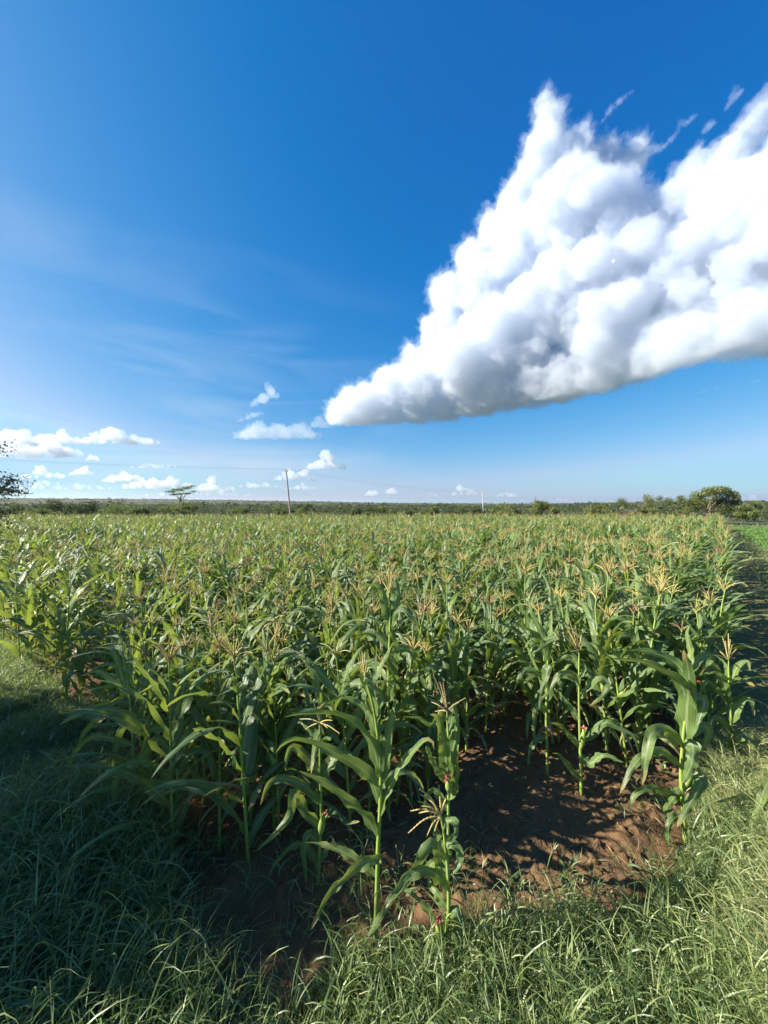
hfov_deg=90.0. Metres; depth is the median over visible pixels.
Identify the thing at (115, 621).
maize plant
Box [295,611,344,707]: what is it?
maize plant
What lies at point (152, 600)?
maize plant
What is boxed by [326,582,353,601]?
maize plant
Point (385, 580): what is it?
maize plant
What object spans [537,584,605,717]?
maize plant
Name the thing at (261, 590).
maize plant
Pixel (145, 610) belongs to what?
maize plant
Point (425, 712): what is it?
maize plant
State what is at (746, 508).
thornbush
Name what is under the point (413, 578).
maize plant
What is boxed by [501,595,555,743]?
maize plant
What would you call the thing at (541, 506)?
thornbush
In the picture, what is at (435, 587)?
maize plant
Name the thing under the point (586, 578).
maize plant
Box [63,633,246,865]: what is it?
maize plant
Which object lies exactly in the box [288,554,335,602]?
maize plant
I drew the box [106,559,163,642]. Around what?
maize plant
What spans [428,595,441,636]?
maize plant
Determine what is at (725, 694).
maize plant
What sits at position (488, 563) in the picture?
maize plant
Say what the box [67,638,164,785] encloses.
maize plant
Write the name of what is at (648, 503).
tree
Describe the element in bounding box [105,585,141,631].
maize plant
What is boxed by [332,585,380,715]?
maize plant
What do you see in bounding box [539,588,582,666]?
maize plant
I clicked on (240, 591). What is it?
maize plant
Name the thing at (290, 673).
maize plant
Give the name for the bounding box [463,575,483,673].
maize plant
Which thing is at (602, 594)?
maize plant
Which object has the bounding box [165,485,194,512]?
acacia tree
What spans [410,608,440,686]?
maize plant
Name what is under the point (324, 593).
maize plant
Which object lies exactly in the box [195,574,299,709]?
maize plant
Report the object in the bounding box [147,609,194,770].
maize plant
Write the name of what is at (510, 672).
maize plant
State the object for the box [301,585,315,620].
maize plant
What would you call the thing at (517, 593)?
maize plant
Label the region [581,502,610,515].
thornbush
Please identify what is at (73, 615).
maize plant
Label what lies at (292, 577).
maize plant
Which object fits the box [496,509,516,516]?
thornbush
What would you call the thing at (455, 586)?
maize plant
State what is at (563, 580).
maize plant
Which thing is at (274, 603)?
maize plant
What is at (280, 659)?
maize plant
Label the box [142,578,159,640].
maize plant
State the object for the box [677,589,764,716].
maize plant
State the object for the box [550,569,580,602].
maize plant
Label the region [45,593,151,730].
maize plant
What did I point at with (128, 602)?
maize plant
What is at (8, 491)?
thorn tree
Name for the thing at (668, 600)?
maize plant
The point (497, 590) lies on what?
maize plant
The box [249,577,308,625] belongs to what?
maize plant
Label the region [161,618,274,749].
maize plant
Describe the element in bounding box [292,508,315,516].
thornbush
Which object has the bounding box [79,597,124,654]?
maize plant
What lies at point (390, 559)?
maize plant
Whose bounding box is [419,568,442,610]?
maize plant
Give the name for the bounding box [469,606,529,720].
maize plant
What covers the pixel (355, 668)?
maize plant
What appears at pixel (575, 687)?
maize plant
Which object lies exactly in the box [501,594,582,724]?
maize plant
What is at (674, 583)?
maize plant
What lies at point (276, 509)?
thornbush
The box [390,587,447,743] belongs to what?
maize plant
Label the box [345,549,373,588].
maize plant
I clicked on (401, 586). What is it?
maize plant
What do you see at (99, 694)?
maize plant
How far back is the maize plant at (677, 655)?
4.88 m
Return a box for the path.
[711,523,767,735]
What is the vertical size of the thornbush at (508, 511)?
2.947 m
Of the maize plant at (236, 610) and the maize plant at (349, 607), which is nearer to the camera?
the maize plant at (349, 607)
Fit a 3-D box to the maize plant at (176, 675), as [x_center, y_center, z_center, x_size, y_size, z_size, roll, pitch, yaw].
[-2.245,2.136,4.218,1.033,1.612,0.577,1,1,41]
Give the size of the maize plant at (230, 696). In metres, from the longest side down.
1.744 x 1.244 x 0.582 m
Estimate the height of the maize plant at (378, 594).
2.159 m
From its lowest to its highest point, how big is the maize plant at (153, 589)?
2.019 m
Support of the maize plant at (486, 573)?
on the ground at (706, 756)
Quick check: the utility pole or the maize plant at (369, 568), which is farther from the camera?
the utility pole
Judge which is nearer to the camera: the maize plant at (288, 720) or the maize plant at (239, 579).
the maize plant at (288, 720)
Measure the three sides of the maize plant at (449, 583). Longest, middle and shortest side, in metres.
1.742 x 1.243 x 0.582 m
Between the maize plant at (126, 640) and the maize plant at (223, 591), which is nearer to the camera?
the maize plant at (126, 640)
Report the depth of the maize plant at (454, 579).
8.29 m
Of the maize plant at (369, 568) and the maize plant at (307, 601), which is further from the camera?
the maize plant at (369, 568)
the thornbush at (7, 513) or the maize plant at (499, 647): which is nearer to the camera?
the maize plant at (499, 647)
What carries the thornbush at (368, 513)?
on the ground at (706, 756)
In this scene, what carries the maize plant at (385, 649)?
on the ground at (706, 756)
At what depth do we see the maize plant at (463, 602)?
7.51 m
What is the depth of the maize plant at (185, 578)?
7.40 m
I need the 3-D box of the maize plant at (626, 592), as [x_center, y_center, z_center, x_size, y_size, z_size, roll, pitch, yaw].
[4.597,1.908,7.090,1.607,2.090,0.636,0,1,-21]
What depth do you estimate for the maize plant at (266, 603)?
6.27 m
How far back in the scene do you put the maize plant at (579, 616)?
5.62 m
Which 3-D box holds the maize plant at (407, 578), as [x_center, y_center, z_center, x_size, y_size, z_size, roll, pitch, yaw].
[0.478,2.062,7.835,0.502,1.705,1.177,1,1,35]
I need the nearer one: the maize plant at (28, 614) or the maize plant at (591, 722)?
the maize plant at (591, 722)
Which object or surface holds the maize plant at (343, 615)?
on the ground at (706, 756)
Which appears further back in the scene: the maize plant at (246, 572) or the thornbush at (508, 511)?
the thornbush at (508, 511)
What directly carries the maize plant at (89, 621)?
on the ground at (706, 756)
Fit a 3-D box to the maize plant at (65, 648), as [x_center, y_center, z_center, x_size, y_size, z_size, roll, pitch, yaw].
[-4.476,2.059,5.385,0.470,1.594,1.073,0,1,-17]
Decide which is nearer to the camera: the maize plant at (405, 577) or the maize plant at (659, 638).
the maize plant at (659, 638)
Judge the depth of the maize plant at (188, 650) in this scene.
5.00 m
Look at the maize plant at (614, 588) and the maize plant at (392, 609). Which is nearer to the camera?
the maize plant at (392, 609)
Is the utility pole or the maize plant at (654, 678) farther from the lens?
the utility pole
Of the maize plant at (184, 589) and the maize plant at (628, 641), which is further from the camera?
the maize plant at (184, 589)
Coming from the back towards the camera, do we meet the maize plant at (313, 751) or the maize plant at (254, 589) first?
the maize plant at (254, 589)
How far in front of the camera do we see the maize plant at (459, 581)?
7.53 m
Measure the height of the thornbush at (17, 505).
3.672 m
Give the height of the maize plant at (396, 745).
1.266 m
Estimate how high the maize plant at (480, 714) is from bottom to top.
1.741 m
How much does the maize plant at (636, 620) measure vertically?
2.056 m
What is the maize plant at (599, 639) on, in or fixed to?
on the ground at (706, 756)
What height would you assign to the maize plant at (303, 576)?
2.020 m
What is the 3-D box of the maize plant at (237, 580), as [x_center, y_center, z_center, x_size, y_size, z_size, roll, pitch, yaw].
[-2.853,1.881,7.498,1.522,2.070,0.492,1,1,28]
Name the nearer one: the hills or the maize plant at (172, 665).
the maize plant at (172, 665)
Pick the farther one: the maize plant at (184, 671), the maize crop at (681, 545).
the maize crop at (681, 545)
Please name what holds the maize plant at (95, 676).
on the ground at (706, 756)
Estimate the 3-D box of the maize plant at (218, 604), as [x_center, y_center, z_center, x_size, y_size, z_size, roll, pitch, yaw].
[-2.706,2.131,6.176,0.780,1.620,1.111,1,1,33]
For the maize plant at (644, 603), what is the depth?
5.59 m
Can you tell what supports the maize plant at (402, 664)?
on the ground at (706, 756)
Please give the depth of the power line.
54.86 m
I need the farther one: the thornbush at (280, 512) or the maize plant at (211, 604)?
the thornbush at (280, 512)
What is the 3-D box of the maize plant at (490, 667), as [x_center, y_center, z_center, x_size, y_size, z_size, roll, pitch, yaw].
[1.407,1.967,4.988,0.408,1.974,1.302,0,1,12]
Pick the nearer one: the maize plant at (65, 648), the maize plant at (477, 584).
the maize plant at (65, 648)
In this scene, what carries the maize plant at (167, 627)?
on the ground at (706, 756)
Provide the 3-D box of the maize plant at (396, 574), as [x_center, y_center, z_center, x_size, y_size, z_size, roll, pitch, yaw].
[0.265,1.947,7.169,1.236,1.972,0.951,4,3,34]
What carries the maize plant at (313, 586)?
on the soil
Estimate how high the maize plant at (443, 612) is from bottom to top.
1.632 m
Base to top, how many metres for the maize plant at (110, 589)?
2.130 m
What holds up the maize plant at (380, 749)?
on the ground at (706, 756)
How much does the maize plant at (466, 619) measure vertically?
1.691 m
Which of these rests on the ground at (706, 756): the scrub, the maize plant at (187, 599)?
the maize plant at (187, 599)
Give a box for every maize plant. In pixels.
[0,578,59,664]
[6,555,110,690]
[17,579,97,674]
[35,581,108,652]
[41,630,225,818]
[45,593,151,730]
[47,600,94,707]
[48,556,152,661]
[49,589,90,670]
[57,600,110,702]
[60,587,157,707]
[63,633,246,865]
[65,678,122,751]
[66,582,198,735]
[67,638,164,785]
[78,648,110,697]
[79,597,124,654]
[84,584,191,694]
[87,609,139,717]
[91,603,202,763]
[100,589,172,668]
[102,577,141,640]
[103,625,173,742]
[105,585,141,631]
[105,612,165,746]
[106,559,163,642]
[111,686,213,837]
[118,570,203,672]
[119,574,232,678]
[121,579,164,658]
[122,557,197,644]
[130,620,296,850]
[131,629,172,726]
[140,624,231,812]
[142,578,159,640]
[143,632,195,761]
[144,561,198,645]
[144,564,206,618]
[145,629,301,863]
[146,638,249,814]
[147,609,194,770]
[150,627,245,771]
[151,586,223,673]
[155,562,183,596]
[155,601,252,718]
[156,562,241,623]
[156,625,209,677]
[161,568,197,646]
[161,571,213,620]
[161,575,214,634]
[161,591,284,741]
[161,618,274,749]
[166,543,229,620]
[172,601,311,776]
[176,606,239,803]
[179,588,212,627]
[184,581,231,636]
[189,599,263,709]
[189,618,239,689]
[191,595,234,639]
[192,559,226,609]
[192,565,225,633]
[193,636,332,836]
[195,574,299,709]
[197,543,250,613]
[201,583,250,646]
[204,568,256,645]
[211,623,314,829]
[212,569,257,638]
[218,569,291,658]
[218,588,258,647]
[220,561,259,626]
[224,553,263,619]
[231,601,274,647]
[232,614,310,826]
[233,577,306,640]
[237,603,259,659]
[239,560,255,617]
[241,567,278,614]
[242,556,284,657]
[247,593,321,708]
[248,546,316,604]
[248,565,306,679]
[248,582,308,636]
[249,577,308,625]
[251,569,294,601]
[251,676,338,806]
[254,555,316,647]
[255,592,325,704]
[255,613,299,710]
[256,594,307,678]
[257,695,359,883]
[258,584,385,775]
[264,579,336,705]
[268,573,279,624]
[269,628,422,830]
[271,627,314,752]
[275,567,299,602]
[276,577,343,685]
[276,645,433,941]
[280,567,310,628]
[281,587,310,639]
[282,544,293,581]
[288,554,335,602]
[289,569,341,641]
[291,592,345,682]
[292,557,324,624]
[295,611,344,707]
[295,658,363,847]
[296,600,359,730]
[299,574,331,631]
[299,582,354,648]
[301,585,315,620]
[304,540,349,596]
[305,553,350,604]
[305,580,356,721]
[307,590,343,655]
[309,614,370,725]
[311,578,397,658]
[316,575,375,642]
[323,690,364,778]
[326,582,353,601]
[326,595,424,719]
[328,558,400,656]
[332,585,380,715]
[334,646,424,811]
[337,573,366,598]
[339,589,386,713]
[340,563,375,591]
[340,621,408,678]
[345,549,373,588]
[347,567,371,614]
[347,569,416,672]
[348,599,444,737]
[352,569,420,801]
[354,557,429,633]
[358,555,420,605]
[360,565,407,604]
[360,576,404,656]
[361,570,385,600]
[361,785,467,980]
[362,698,422,821]
[364,565,427,637]
[364,567,413,683]
[367,553,411,632]
[368,628,449,810]
[378,590,434,676]
[383,564,470,663]
[383,680,420,804]
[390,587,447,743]
[391,595,470,715]
[393,636,448,790]
[396,548,407,574]
[396,560,422,611]
[399,595,417,665]
[399,596,460,782]
[400,573,419,624]
[400,577,417,638]
[400,612,435,703]
[400,629,421,709]
[402,585,443,641]
[403,547,453,611]
[403,674,465,895]
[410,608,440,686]
[413,565,452,641]
[415,585,446,725]
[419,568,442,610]
[419,612,517,738]
[422,603,497,749]
[423,569,479,648]
[424,570,483,636]
[424,613,498,753]
[427,590,459,641]
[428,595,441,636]
[429,577,484,626]
[432,560,458,613]
[432,569,466,616]
[434,568,465,609]
[437,550,500,624]
[440,577,480,629]
[440,621,460,682]
[452,569,484,625]
[452,571,511,653]
[452,592,491,683]
[453,586,484,676]
[453,595,484,666]
[460,556,523,656]
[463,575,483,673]
[464,588,546,715]
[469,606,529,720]
[471,602,525,708]
[472,581,513,657]
[474,558,506,612]
[475,588,512,732]
[476,555,557,697]
[477,552,502,600]
[482,560,513,606]
[483,554,516,613]
[487,606,561,746]
[494,609,523,673]
[495,553,538,633]
[499,608,508,648]
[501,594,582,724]
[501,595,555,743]
[502,570,527,637]
[504,579,542,623]
[506,589,555,677]
[507,570,547,627]
[508,571,543,646]
[508,623,594,743]
[511,599,574,773]
[525,569,577,646]
[533,552,583,602]
[534,555,632,624]
[536,582,573,647]
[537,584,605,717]
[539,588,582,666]
[541,613,638,795]
[547,555,660,709]
[549,587,562,660]
[550,565,583,597]
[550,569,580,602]
[550,582,585,669]
[550,625,597,709]
[551,598,588,734]
[552,610,641,716]
[554,574,674,761]
[554,596,679,768]
[556,593,587,705]
[558,581,644,638]
[564,586,601,699]
[568,586,620,695]
[570,628,642,737]
[571,562,617,662]
[577,553,691,663]
[585,583,698,725]
[591,567,630,626]
[596,591,673,753]
[598,568,682,637]
[600,558,632,631]
[602,567,721,702]
[604,599,676,693]
[612,626,714,845]
[615,558,683,625]
[615,561,646,623]
[616,573,714,744]
[618,572,669,707]
[618,599,688,725]
[632,561,719,642]
[642,575,717,714]
[652,569,767,721]
[652,594,765,746]
[658,615,733,731]
[676,611,716,662]
[677,584,751,648]
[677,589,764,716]
[699,633,756,765]
[715,774,767,833]
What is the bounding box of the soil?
[0,571,713,1023]
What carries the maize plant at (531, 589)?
on the ground at (706, 756)
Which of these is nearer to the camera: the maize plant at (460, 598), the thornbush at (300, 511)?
the maize plant at (460, 598)
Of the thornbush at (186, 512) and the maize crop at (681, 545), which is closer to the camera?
the maize crop at (681, 545)
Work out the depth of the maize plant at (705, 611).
6.48 m
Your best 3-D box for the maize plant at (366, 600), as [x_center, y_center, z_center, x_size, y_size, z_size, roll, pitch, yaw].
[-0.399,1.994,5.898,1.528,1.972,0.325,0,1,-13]
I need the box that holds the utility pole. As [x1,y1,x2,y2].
[284,469,290,513]
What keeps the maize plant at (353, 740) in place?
on the ground at (706, 756)
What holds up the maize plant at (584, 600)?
on the ground at (706, 756)
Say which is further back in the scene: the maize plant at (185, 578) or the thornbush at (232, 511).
the thornbush at (232, 511)
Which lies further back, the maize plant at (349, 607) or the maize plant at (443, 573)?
the maize plant at (443, 573)
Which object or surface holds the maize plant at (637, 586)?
on the ground at (706, 756)
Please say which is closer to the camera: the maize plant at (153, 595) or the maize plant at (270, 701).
the maize plant at (270, 701)
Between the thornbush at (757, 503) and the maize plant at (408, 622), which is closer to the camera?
the maize plant at (408, 622)
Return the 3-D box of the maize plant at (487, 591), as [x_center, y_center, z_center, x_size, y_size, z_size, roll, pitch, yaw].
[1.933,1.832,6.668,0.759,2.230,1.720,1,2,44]
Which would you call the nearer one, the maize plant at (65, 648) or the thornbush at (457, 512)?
the maize plant at (65, 648)
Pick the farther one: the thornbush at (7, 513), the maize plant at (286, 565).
the thornbush at (7, 513)
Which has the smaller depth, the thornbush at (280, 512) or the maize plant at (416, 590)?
the maize plant at (416, 590)
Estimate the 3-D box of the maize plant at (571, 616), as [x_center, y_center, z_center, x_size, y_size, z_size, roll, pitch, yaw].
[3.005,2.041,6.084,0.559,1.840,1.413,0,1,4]
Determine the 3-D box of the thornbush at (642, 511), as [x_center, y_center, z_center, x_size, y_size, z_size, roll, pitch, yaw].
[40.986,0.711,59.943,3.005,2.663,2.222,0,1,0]
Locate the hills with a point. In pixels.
(138, 501)
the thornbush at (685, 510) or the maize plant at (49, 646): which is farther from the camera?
the thornbush at (685, 510)
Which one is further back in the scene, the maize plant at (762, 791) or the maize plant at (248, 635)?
the maize plant at (248, 635)
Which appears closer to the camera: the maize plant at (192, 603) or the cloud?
the maize plant at (192, 603)
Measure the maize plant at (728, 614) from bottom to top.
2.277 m
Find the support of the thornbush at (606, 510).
on the ground at (706, 756)
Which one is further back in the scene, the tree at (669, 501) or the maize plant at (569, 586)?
the tree at (669, 501)
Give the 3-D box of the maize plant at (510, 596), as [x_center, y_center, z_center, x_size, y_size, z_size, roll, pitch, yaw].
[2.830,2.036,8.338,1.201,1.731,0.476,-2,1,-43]
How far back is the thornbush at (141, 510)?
54.70 m
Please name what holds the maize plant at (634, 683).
on the ground at (706, 756)
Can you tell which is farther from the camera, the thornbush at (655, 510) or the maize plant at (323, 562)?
the thornbush at (655, 510)
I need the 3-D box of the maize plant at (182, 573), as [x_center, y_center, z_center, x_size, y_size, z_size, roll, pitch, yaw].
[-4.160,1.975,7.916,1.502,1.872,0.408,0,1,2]
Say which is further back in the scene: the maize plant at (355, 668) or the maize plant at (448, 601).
the maize plant at (448, 601)
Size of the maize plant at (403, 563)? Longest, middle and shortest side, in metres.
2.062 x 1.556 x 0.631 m
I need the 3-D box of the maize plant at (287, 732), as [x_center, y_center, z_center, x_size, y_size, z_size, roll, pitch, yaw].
[-0.908,2.015,3.357,1.327,1.913,0.526,-3,2,-36]
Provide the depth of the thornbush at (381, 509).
101.97 m
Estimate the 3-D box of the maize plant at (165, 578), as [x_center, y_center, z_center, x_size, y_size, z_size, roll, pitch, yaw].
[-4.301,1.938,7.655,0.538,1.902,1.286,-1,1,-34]
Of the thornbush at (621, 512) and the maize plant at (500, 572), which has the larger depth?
the thornbush at (621, 512)
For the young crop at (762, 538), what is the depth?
37.64 m
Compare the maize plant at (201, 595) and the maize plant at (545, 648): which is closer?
the maize plant at (545, 648)
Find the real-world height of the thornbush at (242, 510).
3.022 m
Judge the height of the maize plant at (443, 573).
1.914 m
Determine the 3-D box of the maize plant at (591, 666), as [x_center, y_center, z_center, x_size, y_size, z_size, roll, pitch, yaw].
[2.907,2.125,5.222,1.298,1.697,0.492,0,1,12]
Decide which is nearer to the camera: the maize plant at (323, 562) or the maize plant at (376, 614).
the maize plant at (376, 614)
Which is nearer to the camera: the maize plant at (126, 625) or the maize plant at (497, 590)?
the maize plant at (126, 625)
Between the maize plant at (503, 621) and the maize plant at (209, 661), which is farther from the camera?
the maize plant at (503, 621)
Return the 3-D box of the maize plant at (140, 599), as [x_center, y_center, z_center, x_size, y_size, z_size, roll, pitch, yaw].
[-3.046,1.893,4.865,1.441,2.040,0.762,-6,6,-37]
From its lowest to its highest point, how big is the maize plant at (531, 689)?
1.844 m
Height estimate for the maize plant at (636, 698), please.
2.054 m
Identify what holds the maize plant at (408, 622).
on the ground at (706, 756)
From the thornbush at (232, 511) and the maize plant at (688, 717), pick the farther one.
the thornbush at (232, 511)
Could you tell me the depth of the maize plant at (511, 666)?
5.65 m
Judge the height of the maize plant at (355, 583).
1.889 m
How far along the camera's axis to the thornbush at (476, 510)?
95.55 m
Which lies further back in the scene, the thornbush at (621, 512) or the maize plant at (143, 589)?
the thornbush at (621, 512)
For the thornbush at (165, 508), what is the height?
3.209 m
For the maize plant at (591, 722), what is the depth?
4.93 m
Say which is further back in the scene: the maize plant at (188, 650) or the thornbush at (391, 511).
the thornbush at (391, 511)
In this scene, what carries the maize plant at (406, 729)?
on the ground at (706, 756)
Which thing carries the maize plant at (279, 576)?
on the ground at (706, 756)
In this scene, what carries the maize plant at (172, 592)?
on the ground at (706, 756)
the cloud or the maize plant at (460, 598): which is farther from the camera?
the cloud
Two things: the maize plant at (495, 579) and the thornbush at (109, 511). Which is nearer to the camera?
the maize plant at (495, 579)
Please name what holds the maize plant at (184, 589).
on the ground at (706, 756)
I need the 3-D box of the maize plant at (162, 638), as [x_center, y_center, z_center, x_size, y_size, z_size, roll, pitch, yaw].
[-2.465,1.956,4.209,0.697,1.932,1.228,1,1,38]
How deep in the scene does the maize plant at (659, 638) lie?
5.22 m
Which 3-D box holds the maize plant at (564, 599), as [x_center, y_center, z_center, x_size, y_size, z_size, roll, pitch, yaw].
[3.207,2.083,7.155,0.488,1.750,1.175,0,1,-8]
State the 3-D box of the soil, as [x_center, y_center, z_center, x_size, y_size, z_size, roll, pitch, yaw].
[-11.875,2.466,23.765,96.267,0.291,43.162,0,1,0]
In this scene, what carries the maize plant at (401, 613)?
on the ground at (706, 756)
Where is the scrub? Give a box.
[0,497,767,520]
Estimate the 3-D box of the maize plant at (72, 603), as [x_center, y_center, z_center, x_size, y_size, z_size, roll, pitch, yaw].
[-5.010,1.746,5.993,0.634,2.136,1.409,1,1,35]
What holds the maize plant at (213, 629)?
on the ground at (706, 756)
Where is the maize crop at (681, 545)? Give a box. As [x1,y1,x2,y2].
[0,511,764,664]
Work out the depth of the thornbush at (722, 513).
70.72 m
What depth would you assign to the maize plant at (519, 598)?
7.99 m
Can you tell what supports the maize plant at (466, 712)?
on the ground at (706, 756)
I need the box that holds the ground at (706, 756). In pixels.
[0,506,767,1023]
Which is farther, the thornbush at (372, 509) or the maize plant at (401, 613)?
the thornbush at (372, 509)
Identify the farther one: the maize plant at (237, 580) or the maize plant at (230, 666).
the maize plant at (237, 580)
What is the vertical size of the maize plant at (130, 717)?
1.942 m
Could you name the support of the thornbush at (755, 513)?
on the ground at (706, 756)
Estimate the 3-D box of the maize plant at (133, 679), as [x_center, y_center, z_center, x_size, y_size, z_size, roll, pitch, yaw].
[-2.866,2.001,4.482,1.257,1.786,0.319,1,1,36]
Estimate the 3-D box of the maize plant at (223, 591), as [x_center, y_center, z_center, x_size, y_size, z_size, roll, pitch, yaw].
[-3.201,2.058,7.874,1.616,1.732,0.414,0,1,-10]
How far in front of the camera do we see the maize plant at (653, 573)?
5.97 m
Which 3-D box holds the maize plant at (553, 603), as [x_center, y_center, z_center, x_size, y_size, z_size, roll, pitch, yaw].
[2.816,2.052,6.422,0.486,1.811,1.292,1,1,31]
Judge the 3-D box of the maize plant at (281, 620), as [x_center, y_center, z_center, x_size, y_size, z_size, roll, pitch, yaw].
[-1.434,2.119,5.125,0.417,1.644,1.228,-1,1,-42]
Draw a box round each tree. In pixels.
[0,439,36,535]
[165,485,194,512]
[616,494,656,508]
[655,495,686,509]
[679,485,742,515]
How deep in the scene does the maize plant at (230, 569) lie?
8.01 m
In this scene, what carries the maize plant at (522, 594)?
on the ground at (706, 756)
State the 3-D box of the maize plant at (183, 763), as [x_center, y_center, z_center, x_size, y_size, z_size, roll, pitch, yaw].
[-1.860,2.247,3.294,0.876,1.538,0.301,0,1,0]
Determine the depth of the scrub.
176.00 m
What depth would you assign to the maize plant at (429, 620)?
5.31 m
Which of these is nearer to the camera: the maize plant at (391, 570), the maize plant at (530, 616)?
the maize plant at (530, 616)
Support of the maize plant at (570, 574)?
on the ground at (706, 756)
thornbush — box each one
[3,507,19,516]
[5,504,25,512]
[14,507,49,515]
[34,510,64,515]
[42,497,99,516]
[101,504,131,515]
[104,503,126,509]
[123,506,151,515]
[155,505,171,513]
[169,506,193,515]
[174,501,198,512]
[229,507,246,515]
[233,507,248,515]
[271,505,288,514]
[275,510,285,515]
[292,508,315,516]
[299,503,314,510]
[347,507,358,515]
[361,504,377,515]
[364,511,378,516]
[376,505,386,514]
[387,509,396,514]
[402,510,413,517]
[419,509,435,516]
[425,505,440,515]
[448,508,469,514]
[471,508,483,513]
[487,503,509,514]
[493,507,516,515]
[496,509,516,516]
[506,507,521,515]
[529,497,550,517]
[550,507,560,515]
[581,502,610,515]
[589,509,613,516]
[617,509,636,517]
[635,508,655,515]
[645,507,659,514]
[659,510,676,515]
[674,506,691,514]
[714,505,736,517]
[732,504,751,521]
[735,508,761,521]
[747,500,767,515]
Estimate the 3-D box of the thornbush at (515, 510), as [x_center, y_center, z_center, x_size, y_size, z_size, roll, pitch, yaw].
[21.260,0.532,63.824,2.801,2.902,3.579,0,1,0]
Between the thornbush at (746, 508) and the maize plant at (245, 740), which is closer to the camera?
the maize plant at (245, 740)
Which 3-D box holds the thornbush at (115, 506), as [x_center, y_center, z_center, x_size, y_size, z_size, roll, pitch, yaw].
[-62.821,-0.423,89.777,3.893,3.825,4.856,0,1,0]
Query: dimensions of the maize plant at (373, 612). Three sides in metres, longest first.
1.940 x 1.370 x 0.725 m
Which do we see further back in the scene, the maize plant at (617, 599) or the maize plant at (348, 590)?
the maize plant at (348, 590)
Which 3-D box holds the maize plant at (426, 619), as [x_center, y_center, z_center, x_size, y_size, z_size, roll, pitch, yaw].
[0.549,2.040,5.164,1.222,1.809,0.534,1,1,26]
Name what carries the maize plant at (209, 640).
on the ground at (706, 756)
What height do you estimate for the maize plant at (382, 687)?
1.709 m
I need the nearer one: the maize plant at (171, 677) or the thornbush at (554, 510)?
the maize plant at (171, 677)
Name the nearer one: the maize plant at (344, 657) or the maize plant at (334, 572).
the maize plant at (344, 657)
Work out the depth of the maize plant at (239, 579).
7.25 m
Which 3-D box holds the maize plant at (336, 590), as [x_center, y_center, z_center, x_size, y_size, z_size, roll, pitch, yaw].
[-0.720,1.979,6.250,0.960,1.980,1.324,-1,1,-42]
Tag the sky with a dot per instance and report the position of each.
(242, 239)
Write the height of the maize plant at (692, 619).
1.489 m
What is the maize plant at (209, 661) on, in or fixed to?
on the ground at (706, 756)
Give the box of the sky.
[0,0,767,503]
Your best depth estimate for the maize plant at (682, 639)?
4.99 m
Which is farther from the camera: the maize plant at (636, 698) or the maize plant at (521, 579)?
the maize plant at (521, 579)
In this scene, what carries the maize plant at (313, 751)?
on the ground at (706, 756)
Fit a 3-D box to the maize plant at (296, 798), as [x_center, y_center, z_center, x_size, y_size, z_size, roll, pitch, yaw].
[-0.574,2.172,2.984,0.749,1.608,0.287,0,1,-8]
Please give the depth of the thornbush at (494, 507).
72.76 m
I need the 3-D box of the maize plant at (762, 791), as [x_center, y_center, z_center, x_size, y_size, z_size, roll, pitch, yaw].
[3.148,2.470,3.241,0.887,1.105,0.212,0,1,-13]
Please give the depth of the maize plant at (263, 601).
6.00 m
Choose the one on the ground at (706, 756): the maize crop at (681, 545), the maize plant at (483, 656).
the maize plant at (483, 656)
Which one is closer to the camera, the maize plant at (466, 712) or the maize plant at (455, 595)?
the maize plant at (466, 712)
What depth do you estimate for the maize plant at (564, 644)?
4.89 m
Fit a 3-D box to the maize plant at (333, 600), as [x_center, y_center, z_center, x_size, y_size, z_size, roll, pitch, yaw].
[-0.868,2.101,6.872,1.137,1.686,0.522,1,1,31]
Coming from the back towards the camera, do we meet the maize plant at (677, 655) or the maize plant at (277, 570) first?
the maize plant at (277, 570)
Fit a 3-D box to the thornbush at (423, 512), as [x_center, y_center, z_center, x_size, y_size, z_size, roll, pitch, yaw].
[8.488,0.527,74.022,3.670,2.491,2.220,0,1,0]
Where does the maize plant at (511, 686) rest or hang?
on the ground at (706, 756)
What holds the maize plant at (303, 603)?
on the ground at (706, 756)
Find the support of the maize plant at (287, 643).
on the ground at (706, 756)
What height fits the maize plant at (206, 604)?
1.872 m
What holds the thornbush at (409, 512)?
on the ground at (706, 756)
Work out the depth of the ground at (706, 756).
2.60 m
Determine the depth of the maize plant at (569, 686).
4.73 m
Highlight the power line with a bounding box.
[6,459,276,468]
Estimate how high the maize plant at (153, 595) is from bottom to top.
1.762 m
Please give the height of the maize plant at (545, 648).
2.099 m
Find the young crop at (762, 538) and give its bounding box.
[732,526,767,551]
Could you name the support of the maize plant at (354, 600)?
on the ground at (706, 756)
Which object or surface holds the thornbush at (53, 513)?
on the ground at (706, 756)
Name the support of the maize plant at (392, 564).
on the ground at (706, 756)
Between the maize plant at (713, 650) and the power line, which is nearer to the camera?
the maize plant at (713, 650)
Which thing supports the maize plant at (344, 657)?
on the ground at (706, 756)
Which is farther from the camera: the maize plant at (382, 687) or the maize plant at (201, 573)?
the maize plant at (201, 573)
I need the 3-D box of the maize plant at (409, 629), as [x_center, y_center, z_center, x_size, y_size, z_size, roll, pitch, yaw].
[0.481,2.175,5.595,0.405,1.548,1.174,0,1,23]
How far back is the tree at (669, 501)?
130.06 m
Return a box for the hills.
[0,498,767,526]
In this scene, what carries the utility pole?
on the ground at (706, 756)
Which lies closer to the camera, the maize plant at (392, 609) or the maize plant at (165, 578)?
the maize plant at (392, 609)
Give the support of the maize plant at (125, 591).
on the ground at (706, 756)
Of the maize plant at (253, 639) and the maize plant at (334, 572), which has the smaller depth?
the maize plant at (253, 639)
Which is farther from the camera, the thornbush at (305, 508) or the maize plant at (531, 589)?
the thornbush at (305, 508)

